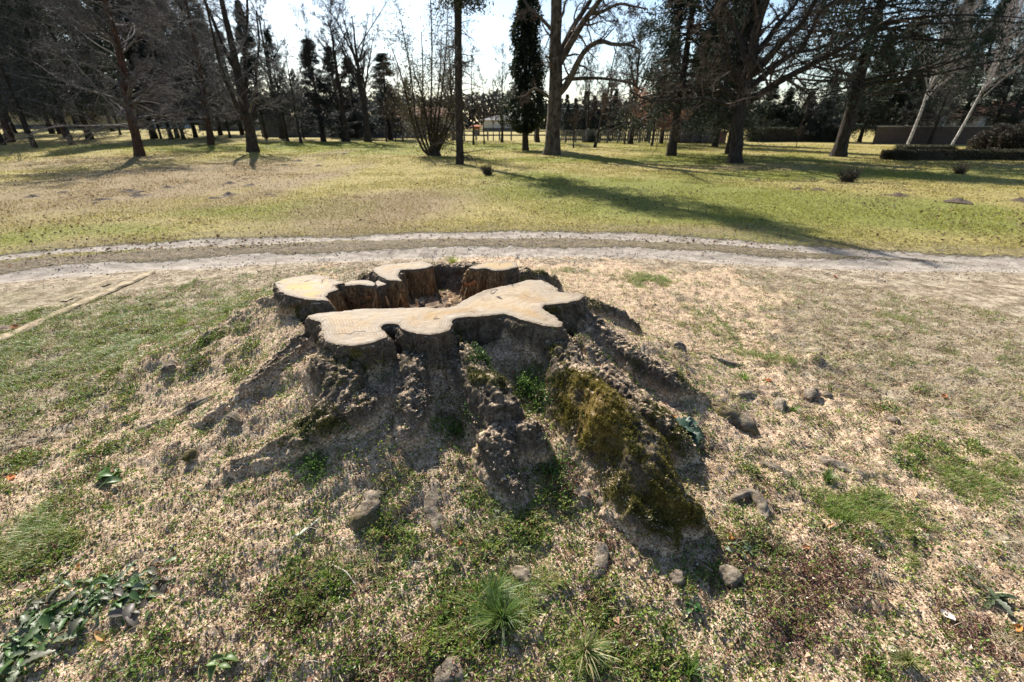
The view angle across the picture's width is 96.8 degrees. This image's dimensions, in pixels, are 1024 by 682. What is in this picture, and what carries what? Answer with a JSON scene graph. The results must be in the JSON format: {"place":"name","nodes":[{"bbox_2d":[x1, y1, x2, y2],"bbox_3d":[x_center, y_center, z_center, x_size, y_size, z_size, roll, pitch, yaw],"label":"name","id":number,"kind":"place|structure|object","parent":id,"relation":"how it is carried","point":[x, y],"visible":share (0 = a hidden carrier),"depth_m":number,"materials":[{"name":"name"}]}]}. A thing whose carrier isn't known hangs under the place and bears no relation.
{"place":"outdoors","nodes":[
{"label":"outdoors","id":0,"kind":"place"},
{"bbox_2d":[0,122,1023,681],"bbox_3d":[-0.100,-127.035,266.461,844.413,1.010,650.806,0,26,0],"label":"ground","id":1,"kind":"structure","parent":0,"point":[994,294],"depth_m":2.74,"materials":[{"name":"beige plant"}]},
{"bbox_2d":[0,34,63,144],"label":"larch tree","id":2,"kind":"object","parent":1,"relation":"on","point":[2,140],"visible":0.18,"depth_m":35.08,"materials":[{"name":"brown plant"}]},
{"bbox_2d":[0,601,67,681],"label":"leafy weed","id":3,"kind":"object","parent":1,"relation":"on","point":[7,646],"visible":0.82,"depth_m":1.46,"materials":[{"name":"green plant"}]},
{"bbox_2d":[0,0,82,147],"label":"larch tree","id":4,"kind":"object","parent":1,"relation":"on","point":[6,81],"visible":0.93,"depth_m":29.90,"materials":[{"name":"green plant"}]},
{"bbox_2d":[0,0,82,141],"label":"tree","id":5,"kind":"object","parent":1,"relation":"on","point":[9,133],"visible":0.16,"depth_m":38.55,"materials":[{"name":"brown plant"}]},
{"bbox_2d":[0,0,114,144],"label":"larch tree","id":6,"kind":"object","parent":1,"relation":"on","point":[25,11],"visible":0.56,"depth_m":32.69,"materials":[{"name":"brown plant"}]},
{"bbox_2d":[0,569,121,670],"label":"leafy weed","id":7,"kind":"object","parent":1,"relation":"on","point":[45,618],"visible":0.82,"depth_m":1.53,"materials":[{"name":"green plant"}]},
{"bbox_2d":[1,0,123,139],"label":"spruce tree","id":8,"kind":"object","parent":1,"relation":"on","point":[74,89],"visible":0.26,"depth_m":41.83,"materials":[{"name":"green plant"}]},
{"bbox_2d":[0,99,144,127],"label":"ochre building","id":9,"kind":"structure","parent":1,"relation":"on","point":[37,124],"depth_m":72.11,"materials":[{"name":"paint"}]},
{"bbox_2d":[0,0,149,138],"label":"bare tree","id":10,"kind":"object","parent":1,"relation":"on","point":[61,128],"visible":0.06,"depth_m":44.90,"materials":[{"name":"brown plant"}]},
{"bbox_2d":[0,271,155,341],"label":"stone edging","id":11,"kind":"object","parent":1,"relation":"on","point":[115,288],"visible":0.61,"depth_m":4.40,"materials":[{"name":"beige stone"}]},
{"bbox_2d":[66,563,147,637],"bbox_3d":[-1.431,0.895,1.620,0.221,0.058,0.245,-20,32,-35],"label":"leafy weed","id":12,"kind":"object","parent":1,"relation":"on","point":[97,596],"visible":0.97,"depth_m":1.59,"materials":[{"name":"green plant"}]},
{"bbox_2d":[92,467,122,488],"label":"leafy weed","id":13,"kind":"object","parent":1,"relation":"on","point":[105,472],"visible":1,"depth_m":2.12,"materials":[{"name":"green plant"}]},
{"bbox_2d":[0,0,224,160],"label":"bare tree","id":14,"kind":"object","parent":1,"relation":"on","point":[125,84],"visible":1,"depth_m":20.95,"materials":[{"name":"brown plant"}]},
{"bbox_2d":[66,0,197,138],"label":"spruce tree","id":15,"kind":"object","parent":1,"relation":"on","point":[152,135],"visible":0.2,"depth_m":41.73,"materials":[{"name":"green plant"}]},
{"bbox_2d":[106,555,180,628],"bbox_3d":[-1.312,0.886,1.625,0.252,0.063,0.272,0,26,0],"label":"leafy weed","id":16,"kind":"object","parent":1,"relation":"on","point":[128,613],"visible":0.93,"depth_m":1.60,"materials":[{"name":"green plant"}]},
{"bbox_2d":[117,0,201,138],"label":"spruce tree","id":17,"kind":"object","parent":1,"relation":"on","point":[170,135],"visible":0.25,"depth_m":41.71,"materials":[{"name":"green plant"}]},
{"bbox_2d":[120,0,223,138],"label":"larch tree","id":18,"kind":"object","parent":1,"relation":"on","point":[181,135],"visible":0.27,"depth_m":41.74,"materials":[{"name":"brown plant"}]},
{"bbox_2d":[116,0,271,146],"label":"bare tree","id":19,"kind":"object","parent":1,"relation":"on","point":[205,102],"visible":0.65,"depth_m":32.73,"materials":[{"name":"brown plant"}]},
{"bbox_2d":[150,0,242,139],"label":"larch tree","id":20,"kind":"object","parent":1,"relation":"on","point":[205,71],"visible":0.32,"depth_m":40.49,"materials":[{"name":"brown plant"}]},
{"bbox_2d":[193,2,241,137],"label":"larch tree","id":21,"kind":"object","parent":1,"relation":"on","point":[225,121],"visible":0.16,"depth_m":46.30,"materials":[{"name":"brown plant"}]},
{"bbox_2d":[206,651,240,681],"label":"leafy weed","id":22,"kind":"object","parent":1,"relation":"on","point":[230,656],"visible":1,"depth_m":1.40,"materials":[{"name":"green plant"}]},
{"bbox_2d":[187,0,288,151],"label":"bare tree","id":23,"kind":"object","parent":1,"relation":"on","point":[244,113],"visible":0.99,"depth_m":25.29,"materials":[{"name":"brown plant"}]},
{"bbox_2d":[212,30,266,134],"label":"spruce tree","id":24,"kind":"object","parent":1,"relation":"on","point":[241,130],"visible":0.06,"depth_m":54.32,"materials":[{"name":"green plant"}]},
{"bbox_2d":[231,0,286,137],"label":"spruce tree","id":25,"kind":"object","parent":1,"relation":"on","point":[251,71],"visible":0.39,"depth_m":43.02,"materials":[{"name":"green plant"}]},
{"bbox_2d":[237,0,293,138],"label":"bare tree","id":26,"kind":"object","parent":1,"relation":"on","point":[282,136],"visible":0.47,"depth_m":42.73,"materials":[{"name":"brown plant"}]},
{"bbox_2d":[254,27,310,140],"bbox_3d":[-19.888,-21.840,39.175,5.271,8.719,5.036,-3,26,-7],"label":"spruce tree","id":27,"kind":"object","parent":1,"relation":"on","point":[268,36],"visible":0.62,"depth_m":38.92,"materials":[{"name":"green plant"}]},
{"bbox_2d":[268,39,309,142],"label":"bare tree","id":28,"kind":"object","parent":1,"relation":"on","point":[289,97],"visible":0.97,"depth_m":35.29,"materials":[{"name":"brown plant"}]},
{"bbox_2d":[281,68,315,138],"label":"larch tree","id":29,"kind":"object","parent":1,"relation":"on","point":[291,74],"visible":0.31,"depth_m":44.62,"materials":[{"name":"green plant"}]},
{"bbox_2d":[288,0,332,141],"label":"bare tree","id":30,"kind":"object","parent":1,"relation":"on","point":[316,104],"visible":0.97,"depth_m":37.27,"materials":[{"name":"brown plant"}]},
{"bbox_2d":[279,417,351,526],"bbox_3d":[-0.863,0.535,1.947,0.325,0.223,0.495,-3,26,-7],"label":"chickweed plant","id":31,"kind":"object","parent":1,"relation":"on","point":[313,463],"visible":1,"depth_m":1.98,"materials":[{"name":"green plant"}]},
{"bbox_2d":[284,37,357,140],"bbox_3d":[-16.834,-21.410,39.164,6.388,7.988,5.812,-11,28,-21],"label":"spruce tree","id":32,"kind":"object","parent":1,"relation":"on","point":[326,122],"visible":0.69,"depth_m":39.12,"materials":[{"name":"green plant"}]},
{"bbox_2d":[291,0,378,140],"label":"bare tree","id":33,"kind":"object","parent":1,"relation":"on","point":[337,85],"visible":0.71,"depth_m":38.12,"materials":[{"name":"brown plant"}]},
{"bbox_2d":[317,48,361,137],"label":"spruce tree","id":34,"kind":"object","parent":1,"relation":"on","point":[328,73],"visible":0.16,"depth_m":47.96,"materials":[{"name":"green plant"}]},
{"bbox_2d":[259,117,426,137],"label":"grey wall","id":35,"kind":"structure","parent":1,"relation":"on","point":[273,132],"depth_m":51.32,"materials":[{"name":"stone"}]},
{"bbox_2d":[327,58,377,137],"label":"spruce tree","id":36,"kind":"object","parent":1,"relation":"on","point":[352,83],"visible":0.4,"depth_m":46.98,"materials":[{"name":"green plant"}]},
{"bbox_2d":[319,0,397,141],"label":"bare tree","id":37,"kind":"object","parent":1,"relation":"on","point":[361,81],"visible":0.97,"depth_m":36.55,"materials":[{"name":"brown plant"}]},
{"bbox_2d":[358,53,414,139],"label":"spruce tree","id":38,"kind":"object","parent":1,"relation":"on","point":[376,69],"visible":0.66,"depth_m":43.95,"materials":[{"name":"green plant"}]},
{"bbox_2d":[367,0,472,155],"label":"multi stem tree","id":39,"kind":"object","parent":1,"relation":"on","point":[433,125],"visible":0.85,"depth_m":22.51,"materials":[{"name":"brown plant"}]},
{"bbox_2d":[417,393,483,459],"bbox_3d":[-0.291,0.391,2.167,0.332,0.180,0.317,0,26,0],"label":"chickweed plant","id":40,"kind":"object","parent":1,"relation":"on","point":[457,426],"visible":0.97,"depth_m":2.19,"materials":[{"name":"green plant"}]},
{"bbox_2d":[421,0,503,164],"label":"larch tree","id":41,"kind":"object","parent":1,"relation":"on","point":[457,6],"visible":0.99,"depth_m":17.17,"materials":[{"name":"brown plant"}]},
{"bbox_2d":[462,45,486,144],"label":"bare tree","id":42,"kind":"object","parent":1,"relation":"on","point":[468,108],"visible":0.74,"depth_m":34.11,"materials":[{"name":"brown plant"}]},
{"bbox_2d":[437,568,527,649],"bbox_3d":[-0.074,0.892,1.531,0.318,0.113,0.288,-18,31,-33],"label":"grass tuft","id":43,"kind":"object","parent":1,"relation":"on","point":[500,613],"visible":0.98,"depth_m":1.53,"materials":[{"name":"green plant"}]},
{"bbox_2d":[428,129,545,140],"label":"rail fence","id":44,"kind":"object","parent":1,"relation":"on","point":[487,131],"visible":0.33,"depth_m":43.24,"materials":[{"name":"brown wood"}]},
{"bbox_2d":[488,43,513,142],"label":"bare tree","id":45,"kind":"object","parent":1,"relation":"on","point":[504,76],"visible":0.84,"depth_m":36.91,"materials":[{"name":"brown plant"}]},
{"bbox_2d":[476,564,532,606],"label":"grass tuft","id":46,"kind":"object","parent":1,"relation":"on","point":[494,585],"visible":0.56,"depth_m":1.61,"materials":[{"name":"green plant"}]},
{"bbox_2d":[0,140,1023,262],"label":"meadow grass","id":47,"kind":"structure","parent":1,"relation":"on","point":[531,159],"depth_m":12.15,"materials":[{"name":"green plant"}]},
{"bbox_2d":[0,277,1023,681],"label":"reddish groundcover","id":48,"kind":"object","parent":1,"relation":"on","point":[806,593],"visible":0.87,"depth_m":1.60,"materials":[{"name":"brown plant"}]},
{"bbox_2d":[0,261,1023,681],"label":"leaf litter","id":49,"kind":"object","parent":1,"relation":"on","point":[548,473],"visible":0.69,"depth_m":2.17,"materials":[{"name":"brown plant"}]},
{"bbox_2d":[0,147,1023,266],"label":"fallen leaves","id":50,"kind":"object","parent":1,"relation":"on","point":[253,242],"visible":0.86,"depth_m":10.23,"materials":[{"name":"brown plant"}]},
{"bbox_2d":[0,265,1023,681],"bbox_3d":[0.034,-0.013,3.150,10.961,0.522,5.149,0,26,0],"label":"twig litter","id":51,"kind":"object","parent":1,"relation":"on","point":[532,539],"visible":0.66,"depth_m":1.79,"materials":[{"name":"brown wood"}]},
{"bbox_2d":[0,268,1023,681],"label":"weeds","id":52,"kind":"object","parent":1,"relation":"on","point":[652,670],"visible":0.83,"depth_m":1.78,"materials":[{"name":"green plant"}]},
{"bbox_2d":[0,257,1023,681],"bbox_3d":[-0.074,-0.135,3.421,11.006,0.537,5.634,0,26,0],"label":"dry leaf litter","id":53,"kind":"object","parent":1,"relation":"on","point":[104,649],"visible":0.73,"depth_m":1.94,"materials":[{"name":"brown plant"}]},
{"bbox_2d":[135,260,900,681],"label":"tree stump","id":54,"kind":"object","parent":1,"relation":"on","point":[631,440],"visible":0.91,"depth_m":2.23,"materials":[{"name":"brown wood"}]},
{"bbox_2d":[460,341,502,371],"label":"chickweed plant","id":55,"kind":"object","parent":54,"relation":"on","point":[482,355],"visible":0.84,"depth_m":2.32,"materials":[{"name":"green plant"}]},
{"bbox_2d":[495,0,547,150],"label":"evergreen tree","id":56,"kind":"object","parent":1,"relation":"on","point":[526,53],"visible":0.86,"depth_m":27.08,"materials":[{"name":"green plant"}]},
{"bbox_2d":[497,353,547,408],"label":"chickweed plant","id":57,"kind":"object","parent":1,"relation":"on","point":[522,384],"visible":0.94,"depth_m":2.39,"materials":[{"name":"green plant"}]},
{"bbox_2d":[512,372,582,423],"bbox_3d":[0.186,0.261,2.297,0.448,0.208,0.337,11,28,21],"label":"chickweed plant","id":58,"kind":"object","parent":1,"relation":"on","point":[538,398],"visible":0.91,"depth_m":2.32,"materials":[{"name":"green plant"}]},
{"bbox_2d":[493,431,605,526],"bbox_3d":[0.191,0.548,2.035,0.552,0.224,0.513,0,26,0],"label":"chickweed plant","id":59,"kind":"object","parent":1,"relation":"on","point":[552,465],"visible":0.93,"depth_m":2.03,"materials":[{"name":"green plant"}]},
{"bbox_2d":[560,94,573,137],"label":"spruce tree","id":60,"kind":"object","parent":1,"relation":"on","point":[568,110],"visible":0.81,"depth_m":44.93,"materials":[{"name":"green plant"}]},
{"bbox_2d":[508,0,658,155],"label":"plane tree","id":61,"kind":"object","parent":1,"relation":"on","point":[558,52],"visible":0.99,"depth_m":22.55,"materials":[{"name":"brown plant"}]},
{"bbox_2d":[557,611,621,679],"bbox_3d":[0.249,0.968,1.423,0.196,0.101,0.196,20,32,35],"label":"grass tuft","id":62,"kind":"object","parent":1,"relation":"on","point":[589,642],"visible":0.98,"depth_m":1.44,"materials":[{"name":"green plant"}]},
{"bbox_2d":[579,37,603,133],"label":"bare tree","id":63,"kind":"object","parent":1,"relation":"on","point":[589,113],"visible":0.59,"depth_m":39.27,"materials":[{"name":"brown plant"}]},
{"bbox_2d":[196,86,1016,128],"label":"wood","id":64,"kind":"object","parent":1,"relation":"on","point":[496,93],"visible":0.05,"depth_m":107.35,"materials":[{"name":"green plant"}]},
{"bbox_2d":[587,5,636,147],"bbox_3d":[6.028,-16.222,28.456,2.900,8.064,2.307,8,25,-4],"label":"bare tree","id":65,"kind":"object","parent":1,"relation":"on","point":[608,90],"visible":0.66,"depth_m":28.42,"materials":[{"name":"brown plant"}]},
{"bbox_2d":[560,129,713,142],"bbox_3d":[10.268,-17.192,38.284,13.442,1.150,0.185,0,26,0],"label":"post fence","id":66,"kind":"object","parent":1,"relation":"on","point":[607,139],"visible":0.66,"depth_m":38.31,"materials":[{"name":"brown wood"}]},
{"bbox_2d":[618,12,668,143],"bbox_3d":[9.931,-19.716,34.039,4.355,9.500,4.330,5,26,10],"label":"bare tree","id":67,"kind":"object","parent":1,"relation":"on","point":[631,138],"visible":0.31,"depth_m":33.65,"materials":[{"name":"brown plant"}]},
{"bbox_2d":[625,82,692,145],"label":"beech tree","id":68,"kind":"object","parent":1,"relation":"on","point":[654,128],"visible":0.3,"depth_m":33.08,"materials":[{"name":"brown plant"}]},
{"bbox_2d":[637,25,692,143],"bbox_3d":[12.396,-19.784,35.172,4.240,8.570,3.806,11,28,22],"label":"spruce tree","id":69,"kind":"object","parent":1,"relation":"on","point":[650,130],"visible":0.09,"depth_m":35.88,"materials":[{"name":"green plant"}]},
{"bbox_2d":[589,0,777,155],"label":"spruce tree","id":70,"kind":"object","parent":1,"relation":"on","point":[675,26],"visible":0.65,"depth_m":21.90,"materials":[{"name":"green plant"}]},
{"bbox_2d":[676,415,703,445],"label":"leafy weed","id":71,"kind":"object","parent":1,"relation":"on","point":[688,423],"visible":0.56,"depth_m":2.32,"materials":[{"name":"green plant"}]},
{"bbox_2d":[679,642,720,681],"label":"grass tuft","id":72,"kind":"object","parent":1,"relation":"on","point":[691,668],"visible":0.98,"depth_m":1.44,"materials":[{"name":"green plant"}]},
{"bbox_2d":[672,0,775,146],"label":"spruce tree","id":73,"kind":"object","parent":1,"relation":"on","point":[714,144],"visible":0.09,"depth_m":30.52,"materials":[{"name":"green plant"}]},
{"bbox_2d":[697,0,768,153],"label":"spruce tree","id":74,"kind":"object","parent":1,"relation":"on","point":[728,140],"visible":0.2,"depth_m":23.30,"materials":[{"name":"green plant"}]},
{"bbox_2d":[597,0,918,163],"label":"bare tree","id":75,"kind":"object","parent":1,"relation":"on","point":[743,97],"visible":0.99,"depth_m":17.90,"materials":[{"name":"brown plant"}]},
{"bbox_2d":[749,86,784,126],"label":"spruce tree","id":76,"kind":"object","parent":1,"relation":"on","point":[774,105],"visible":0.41,"depth_m":41.99,"materials":[{"name":"green plant"}]},
{"bbox_2d":[764,87,798,126],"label":"spruce tree","id":77,"kind":"object","parent":1,"relation":"on","point":[783,111],"visible":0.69,"depth_m":40.94,"materials":[{"name":"green plant"}]},
{"bbox_2d":[744,126,849,141],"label":"clipped hedge","id":78,"kind":"object","parent":1,"relation":"on","point":[781,134],"visible":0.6,"depth_m":39.84,"materials":[{"name":"green plant"}]},
{"bbox_2d":[786,91,822,130],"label":"spruce tree","id":79,"kind":"object","parent":1,"relation":"on","point":[801,117],"visible":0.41,"depth_m":39.92,"materials":[{"name":"green plant"}]},
{"bbox_2d":[804,69,843,141],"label":"spruce tree","id":80,"kind":"object","parent":1,"relation":"on","point":[825,124],"visible":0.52,"depth_m":38.79,"materials":[{"name":"green plant"}]},
{"bbox_2d":[833,165,863,182],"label":"bush","id":81,"kind":"object","parent":1,"relation":"on","point":[848,176],"visible":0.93,"depth_m":13.04,"materials":[{"name":"brown plant"}]},
{"bbox_2d":[826,44,872,141],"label":"spruce tree","id":82,"kind":"object","parent":1,"relation":"on","point":[860,111],"visible":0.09,"depth_m":39.44,"materials":[{"name":"green plant"}]},
{"bbox_2d":[830,31,908,142],"bbox_3d":[29.676,-20.435,36.932,5.026,8.232,5.600,3,26,6],"label":"spruce tree","id":83,"kind":"object","parent":1,"relation":"on","point":[876,120],"visible":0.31,"depth_m":36.93,"materials":[{"name":"green plant"}]},
{"bbox_2d":[736,0,1023,156],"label":"cedar tree","id":84,"kind":"object","parent":1,"relation":"on","point":[869,49],"visible":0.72,"depth_m":19.75,"materials":[{"name":"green plant"}]},
{"bbox_2d":[838,15,947,126],"bbox_3d":[32.369,-21.633,38.011,7.250,9.521,7.268,17,31,32],"label":"cedar tree","id":85,"kind":"object","parent":1,"relation":"on","point":[906,59],"visible":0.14,"depth_m":37.01,"materials":[{"name":"green plant"}]},
{"bbox_2d":[878,632,925,674],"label":"grass tuft","id":86,"kind":"object","parent":1,"relation":"on","point":[903,657],"visible":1,"depth_m":1.44,"materials":[{"name":"green plant"}]},
{"bbox_2d":[864,50,946,137],"bbox_3d":[33.112,-19.986,37.240,5.160,7.151,5.750,-19,31,-33],"label":"spruce tree","id":87,"kind":"object","parent":1,"relation":"on","point":[908,108],"visible":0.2,"depth_m":37.27,"materials":[{"name":"green plant"}]},
{"bbox_2d":[893,143,958,149],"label":"clipped hedge","id":88,"kind":"object","parent":1,"relation":"on","point":[924,146],"visible":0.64,"depth_m":25.56,"materials":[{"name":"green plant"}]},
{"bbox_2d":[872,126,991,144],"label":"brick wall","id":89,"kind":"structure","parent":1,"relation":"on","point":[892,135],"depth_m":35.65,"materials":[{"name":"brick"}]},
{"bbox_2d":[890,0,976,125],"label":"spruce tree","id":90,"kind":"object","parent":1,"relation":"on","point":[948,80],"visible":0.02,"depth_m":38.54,"materials":[{"name":"green plant"}]},
{"bbox_2d":[891,0,1005,144],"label":"larch tree","id":91,"kind":"object","parent":1,"relation":"on","point":[947,95],"visible":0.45,"depth_m":33.35,"materials":[{"name":"brown plant"}]},
{"bbox_2d":[906,0,990,144],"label":"birch tree","id":92,"kind":"object","parent":1,"relation":"on","point":[929,86],"visible":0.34,"depth_m":29.54,"materials":[{"name":"white plant"}]},
{"bbox_2d":[879,148,1023,160],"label":"clipped hedge","id":93,"kind":"object","parent":1,"relation":"on","point":[955,154],"visible":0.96,"depth_m":20.44,"materials":[{"name":"green plant"}]},
{"bbox_2d":[928,0,1023,125],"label":"spruce tree","id":94,"kind":"object","parent":1,"relation":"on","point":[998,12],"visible":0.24,"depth_m":36.83,"materials":[{"name":"green plant"}]},
{"bbox_2d":[951,0,1023,143],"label":"birch tree","id":95,"kind":"object","parent":1,"relation":"on","point":[992,74],"visible":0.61,"depth_m":29.58,"materials":[{"name":"white plant"}]},
{"bbox_2d":[953,38,1023,125],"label":"tree","id":96,"kind":"object","parent":1,"relation":"on","point":[1009,108],"visible":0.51,"depth_m":37.06,"materials":[{"name":"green plant"}]},
{"bbox_2d":[962,573,1017,614],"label":"leafy weed","id":97,"kind":"object","parent":1,"relation":"on","point":[998,597],"visible":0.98,"depth_m":1.66,"materials":[{"name":"green plant"}]},
{"bbox_2d":[965,123,1023,149],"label":"ivy mound","id":98,"kind":"object","parent":1,"relation":"on","point":[1005,136],"visible":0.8,"depth_m":25.54,"materials":[{"name":"green plant"}]},
{"bbox_2d":[967,36,1023,125],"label":"spruce tree","id":99,"kind":"object","parent":1,"relation":"on","point":[1010,117],"visible":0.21,"depth_m":37.75,"materials":[{"name":"green plant"}]},
{"bbox_2d":[0,224,1023,291],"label":"path","id":100,"kind":"structure","parent":0,"point":[355,252],"depth_m":6.21,"materials":[{"name":"grey gravel"}]},
{"bbox_2d":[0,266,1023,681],"bbox_3d":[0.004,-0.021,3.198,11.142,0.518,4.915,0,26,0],"label":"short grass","id":101,"kind":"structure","parent":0,"point":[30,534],"depth_m":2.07,"materials":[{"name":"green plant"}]},
{"bbox_2d":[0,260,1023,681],"bbox_3d":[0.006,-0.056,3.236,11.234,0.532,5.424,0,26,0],"label":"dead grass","id":102,"kind":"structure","parent":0,"point":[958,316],"depth_m":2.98,"materials":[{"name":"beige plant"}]},
{"bbox_2d":[66,0,1023,122],"label":"sky","id":103,"kind":"structure","parent":0,"point":[490,30],"materials":[{"name":"white"}]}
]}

